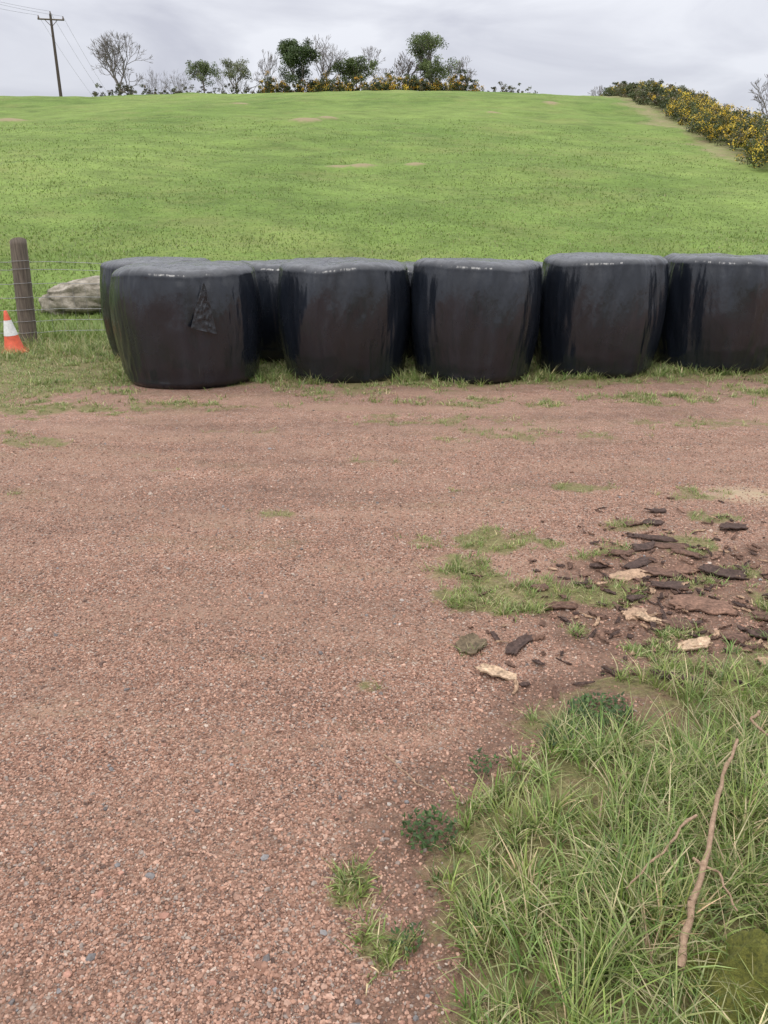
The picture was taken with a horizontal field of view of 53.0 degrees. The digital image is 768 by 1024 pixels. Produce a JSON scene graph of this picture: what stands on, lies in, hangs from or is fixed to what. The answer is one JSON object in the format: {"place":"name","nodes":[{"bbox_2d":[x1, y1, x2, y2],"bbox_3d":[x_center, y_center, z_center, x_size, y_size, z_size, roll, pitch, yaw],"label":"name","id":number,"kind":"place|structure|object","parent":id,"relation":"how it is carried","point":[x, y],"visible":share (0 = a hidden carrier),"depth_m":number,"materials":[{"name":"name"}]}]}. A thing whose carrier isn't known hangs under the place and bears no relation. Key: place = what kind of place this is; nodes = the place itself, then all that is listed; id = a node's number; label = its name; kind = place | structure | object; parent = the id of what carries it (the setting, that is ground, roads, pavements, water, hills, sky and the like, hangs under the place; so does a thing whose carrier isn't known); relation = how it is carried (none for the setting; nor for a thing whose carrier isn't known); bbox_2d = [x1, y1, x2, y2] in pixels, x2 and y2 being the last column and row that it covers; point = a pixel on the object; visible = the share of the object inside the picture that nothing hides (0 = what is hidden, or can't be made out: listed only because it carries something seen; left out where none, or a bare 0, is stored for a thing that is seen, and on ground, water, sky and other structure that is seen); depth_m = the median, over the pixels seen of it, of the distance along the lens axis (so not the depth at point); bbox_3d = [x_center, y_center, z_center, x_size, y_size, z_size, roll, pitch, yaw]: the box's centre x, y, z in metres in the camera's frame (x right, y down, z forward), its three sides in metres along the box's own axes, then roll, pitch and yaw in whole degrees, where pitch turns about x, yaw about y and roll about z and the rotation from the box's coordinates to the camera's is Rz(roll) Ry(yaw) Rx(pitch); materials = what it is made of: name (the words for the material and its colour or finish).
{"place":"outdoors","nodes":[
{"label":"outdoors","id":0,"kind":"place"},
{"bbox_2d":[0,342,767,1023],"bbox_3d":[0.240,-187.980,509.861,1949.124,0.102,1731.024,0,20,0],"label":"ground","id":1,"kind":"structure","parent":0,"point":[598,416],"depth_m":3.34,"materials":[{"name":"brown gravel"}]},
{"bbox_2d":[2,311,28,353],"bbox_3d":[-4.812,-2.319,9.913,0.340,0.536,0.340,-12,26,-20],"label":"traffic cone","id":2,"kind":"object","parent":1,"relation":"on","point":[12,340],"visible":0.84,"depth_m":9.88,"materials":[{"name":"orange plastic"}]},
{"bbox_2d":[0,237,102,344],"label":"wire fence","id":3,"kind":"object","parent":1,"relation":"on","point":[23,297],"visible":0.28,"depth_m":10.20,"materials":[{"name":"brown wood"}]},
{"bbox_2d":[100,256,209,357],"bbox_3d":[-2.745,-2.539,9.576,1.427,1.208,1.428,13,24,30],"label":"silage bale","id":4,"kind":"object","parent":1,"relation":"on","point":[108,268],"visible":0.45,"depth_m":9.08},
{"bbox_2d":[109,260,261,389],"bbox_3d":[-2.074,-2.019,8.158,1.537,1.221,1.555,-6,21,-16],"label":"silage bale","id":5,"kind":"object","parent":1,"relation":"on","point":[186,325],"visible":1,"depth_m":7.60},
{"bbox_2d":[239,259,290,362],"bbox_3d":[-1.195,-2.546,9.623,1.368,1.187,1.435,-9,22,-23],"label":"silage bale","id":6,"kind":"object","parent":1,"relation":"on","point":[267,273],"visible":0.24,"depth_m":8.97},
{"bbox_2d":[278,257,410,382],"bbox_3d":[-0.430,-2.116,8.382,1.442,1.248,1.438,8,22,20],"label":"silage bale","id":7,"kind":"object","parent":1,"relation":"on","point":[345,319],"visible":0.99,"depth_m":7.84},
{"bbox_2d":[0,380,767,984],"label":"grass patches","id":8,"kind":"object","parent":1,"relation":"on","point":[454,598],"depth_m":3.71,"materials":[{"name":"green plant"}]},
{"bbox_2d":[388,921,423,958],"bbox_3d":[0.050,0.963,1.742,0.084,0.052,0.084,0,20,0],"label":"broadleaf weed","id":9,"kind":"object","parent":1,"relation":"on","point":[397,929],"visible":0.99,"depth_m":1.75,"materials":[{"name":"green plant"}]},
{"bbox_2d":[401,261,414,361],"bbox_3d":[0.236,-2.539,9.676,1.393,1.138,1.376,-11,23,-27],"label":"silage bale","id":10,"kind":"object","parent":1,"relation":"on","point":[409,265],"visible":0.07,"depth_m":9.22},
{"bbox_2d":[383,754,439,796],"bbox_3d":[0.075,0.785,2.292,0.017,0.016,0.255,-16,26,-36],"label":"dead stick","id":11,"kind":"object","parent":1,"relation":"on","point":[391,760],"visible":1,"depth_m":2.30,"materials":[{"name":"brown wood"}]},
{"bbox_2d":[400,803,460,853],"bbox_3d":[0.124,0.841,2.053,0.167,0.069,0.158,0,20,0],"label":"broadleaf weed","id":12,"kind":"object","parent":1,"relation":"on","point":[437,833],"visible":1,"depth_m":2.05,"materials":[{"name":"green plant"}]},
{"bbox_2d":[410,258,541,383],"bbox_3d":[0.997,-2.116,8.377,1.464,1.250,1.437,-12,23,-28],"label":"silage bale","id":13,"kind":"object","parent":1,"relation":"on","point":[476,319],"visible":0.98,"depth_m":7.83},
{"bbox_2d":[467,747,500,776],"bbox_3d":[0.302,0.754,2.306,0.106,0.052,0.104,0,20,0],"label":"broadleaf weed","id":14,"kind":"object","parent":1,"relation":"on","point":[479,765],"visible":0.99,"depth_m":2.31,"materials":[{"name":"green plant"}]},
{"bbox_2d":[327,592,767,1023],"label":"foreground grass","id":15,"kind":"structure","parent":1,"relation":"on","point":[737,877],"depth_m":1.88,"materials":[{"name":"green plant"}]},
{"bbox_2d":[626,814,697,888],"bbox_3d":[0.662,0.802,1.829,0.294,0.044,0.014,-17,26,-38],"label":"dead stick","id":16,"kind":"object","parent":15,"relation":"on","point":[685,822],"visible":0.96,"depth_m":1.84,"materials":[{"name":"brown wood"}]},
{"bbox_2d":[675,738,738,970],"bbox_3d":[0.791,0.785,1.867,0.026,0.083,0.761,12,23,28],"label":"dead stick","id":17,"kind":"object","parent":15,"relation":"on","point":[688,924],"visible":0.98,"depth_m":1.74,"materials":[{"name":"brown wood"}]},
{"bbox_2d":[692,857,737,911],"bbox_3d":[0.755,0.832,1.735,0.031,0.014,0.151,-6,21,-16],"label":"dead stick","id":18,"kind":"object","parent":15,"relation":"on","point":[714,870],"visible":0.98,"depth_m":1.74,"materials":[{"name":"brown wood"}]},
{"bbox_2d":[749,710,767,734],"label":"dead stick","id":19,"kind":"object","parent":15,"relation":"on","point":[758,712],"visible":0.94,"depth_m":2.30,"materials":[{"name":"brown wood"}]},
{"bbox_2d":[541,719,579,747],"bbox_3d":[0.547,0.693,2.392,0.126,0.063,0.127,-8,22,-21],"label":"broadleaf weed","id":20,"kind":"object","parent":1,"relation":"on","point":[554,743],"visible":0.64,"depth_m":2.40,"materials":[{"name":"green plant"}]},
{"bbox_2d":[566,689,634,730],"bbox_3d":[0.701,0.645,2.497,0.213,0.085,0.223,0,20,0],"label":"broadleaf weed","id":21,"kind":"object","parent":1,"relation":"on","point":[584,699],"visible":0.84,"depth_m":2.50,"materials":[{"name":"green plant"}]},
{"bbox_2d":[535,252,668,377],"bbox_3d":[2.414,-2.243,8.664,1.406,1.288,1.378,-16,26,-37],"label":"silage bale","id":22,"kind":"object","parent":1,"relation":"on","point":[602,312],"visible":0.95,"depth_m":8.13},
{"bbox_2d":[456,497,767,699],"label":"bark debris","id":23,"kind":"object","parent":1,"relation":"on","point":[685,602],"visible":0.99,"depth_m":3.33,"materials":[{"name":"brown wood"}]},
{"bbox_2d":[654,253,767,373],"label":"silage bale","id":24,"kind":"object","parent":1,"relation":"on","point":[716,313],"visible":0.86,"depth_m":8.40},
{"bbox_2d":[671,929,767,1023],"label":"moss mound","id":25,"kind":"object","parent":1,"relation":"on","point":[747,947],"visible":0.56,"depth_m":1.55,"materials":[{"name":"green plant"}]},
{"bbox_2d":[0,90,767,342],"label":"grassy hill","id":26,"kind":"structure","parent":0,"point":[612,115],"depth_m":27.74,"materials":[{"name":"green plant"}]},
{"bbox_2d":[0,2,108,95],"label":"utility pole","id":27,"kind":"object","parent":26,"relation":"on","point":[51,24],"visible":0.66,"depth_m":80.10,"materials":[{"name":"brown wood"}]},
{"bbox_2d":[38,276,101,314],"bbox_3d":[-5.204,-3.761,13.456,1.586,0.659,0.928,-6,21,-7],"label":"boulder","id":28,"kind":"object","parent":26,"relation":"on","point":[91,297],"visible":0.49,"depth_m":13.06,"materials":[{"name":"stone"}]},
{"bbox_2d":[86,30,152,95],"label":"bare tree","id":29,"kind":"object","parent":26,"relation":"on","point":[104,45],"visible":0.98,"depth_m":80.40,"materials":[{"name":"grey plant"}]},
{"bbox_2d":[140,67,170,93],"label":"bare tree","id":30,"kind":"object","parent":26,"relation":"on","point":[155,85],"visible":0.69,"depth_m":83.14,"materials":[{"name":"grey plant"}]},
{"bbox_2d":[162,71,195,93],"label":"bare tree","id":31,"kind":"object","parent":26,"relation":"on","point":[178,84],"visible":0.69,"depth_m":82.28,"materials":[{"name":"grey plant"}]},
{"bbox_2d":[185,59,221,92],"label":"leafy tree","id":32,"kind":"object","parent":26,"relation":"on","point":[202,70],"visible":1,"depth_m":81.16,"materials":[{"name":"green plant"}]},
{"bbox_2d":[211,70,248,93],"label":"bare tree","id":33,"kind":"object","parent":26,"relation":"on","point":[218,79],"visible":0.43,"depth_m":84.46,"materials":[{"name":"grey plant"}]},
{"bbox_2d":[219,57,251,93],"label":"leafy tree","id":34,"kind":"object","parent":26,"relation":"on","point":[233,74],"visible":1,"depth_m":79.75,"materials":[{"name":"green plant"}]},
{"bbox_2d":[243,50,279,93],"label":"bare tree","id":35,"kind":"object","parent":26,"relation":"on","point":[269,65],"visible":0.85,"depth_m":81.70,"materials":[{"name":"grey plant"}]},
{"bbox_2d":[274,64,313,92],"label":"bare tree","id":36,"kind":"object","parent":26,"relation":"on","point":[288,75],"visible":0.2,"depth_m":84.66,"materials":[{"name":"grey plant"}]},
{"bbox_2d":[275,38,322,90],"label":"evergreen tree","id":37,"kind":"object","parent":26,"relation":"on","point":[293,51],"visible":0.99,"depth_m":78.76,"materials":[{"name":"green plant"}]},
{"bbox_2d":[92,81,537,96],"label":"scrub hedge","id":38,"kind":"object","parent":26,"relation":"on","point":[144,91],"visible":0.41,"depth_m":80.23,"materials":[{"name":"green plant"}]},
{"bbox_2d":[306,34,347,80],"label":"bare tree","id":39,"kind":"object","parent":26,"relation":"on","point":[323,69],"visible":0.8,"depth_m":81.77,"materials":[{"name":"grey plant"}]},
{"bbox_2d":[330,55,379,88],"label":"leafy tree","id":40,"kind":"object","parent":26,"relation":"on","point":[351,68],"visible":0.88,"depth_m":81.01,"materials":[{"name":"green plant"}]},
{"bbox_2d":[255,69,483,92],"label":"gorse bushes","id":41,"kind":"object","parent":26,"relation":"on","point":[381,85],"visible":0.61,"depth_m":79.08,"materials":[{"name":"green plant"}]},
{"bbox_2d":[363,46,404,81],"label":"bare tree","id":42,"kind":"object","parent":26,"relation":"on","point":[369,59],"visible":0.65,"depth_m":83.08,"materials":[{"name":"grey plant"}]},
{"bbox_2d":[393,51,429,80],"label":"bare tree","id":43,"kind":"object","parent":26,"relation":"on","point":[408,65],"visible":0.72,"depth_m":82.16,"materials":[{"name":"grey plant"}]},
{"bbox_2d":[409,54,450,84],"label":"leafy tree","id":44,"kind":"object","parent":26,"relation":"on","point":[426,65],"visible":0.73,"depth_m":78.78,"materials":[{"name":"green plant"}]},
{"bbox_2d":[406,30,461,82],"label":"leafy tree","id":45,"kind":"object","parent":26,"relation":"on","point":[424,43],"visible":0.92,"depth_m":80.59,"materials":[{"name":"green plant"}]},
{"bbox_2d":[451,57,476,88],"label":"bare tree","id":46,"kind":"object","parent":26,"relation":"on","point":[458,73],"visible":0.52,"depth_m":82.19,"materials":[{"name":"grey plant"}]},
{"bbox_2d":[587,86,602,95],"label":"bare tree","id":47,"kind":"object","parent":26,"relation":"on","point":[594,91],"visible":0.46,"depth_m":81.55,"materials":[{"name":"plant"}]},
{"bbox_2d":[601,78,717,110],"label":"gorse hedge","id":48,"kind":"object","parent":26,"relation":"on","point":[653,93],"visible":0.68,"depth_m":58.84,"materials":[{"name":"green plant"}]},
{"bbox_2d":[663,84,767,168],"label":"gorse hedge","id":49,"kind":"object","parent":26,"relation":"on","point":[727,125],"visible":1,"depth_m":41.11,"materials":[{"name":"yellow plant"}]},
{"bbox_2d":[749,74,767,117],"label":"bare tree","id":50,"kind":"object","parent":26,"relation":"on","point":[761,99],"visible":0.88,"depth_m":51.84,"materials":[{"name":"grey plant"}]},
{"bbox_2d":[0,327,767,408],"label":"verge grass","id":51,"kind":"structure","parent":0,"point":[68,347],"depth_m":8.34,"materials":[{"name":"green plant"}]},
{"bbox_2d":[0,338,767,387],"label":"tall grass","id":52,"kind":"structure","parent":0,"point":[274,377],"depth_m":8.27,"materials":[{"name":"green plant"}]},
{"bbox_2d":[0,0,767,120],"label":"sky","id":53,"kind":"structure","parent":0,"point":[556,47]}
]}

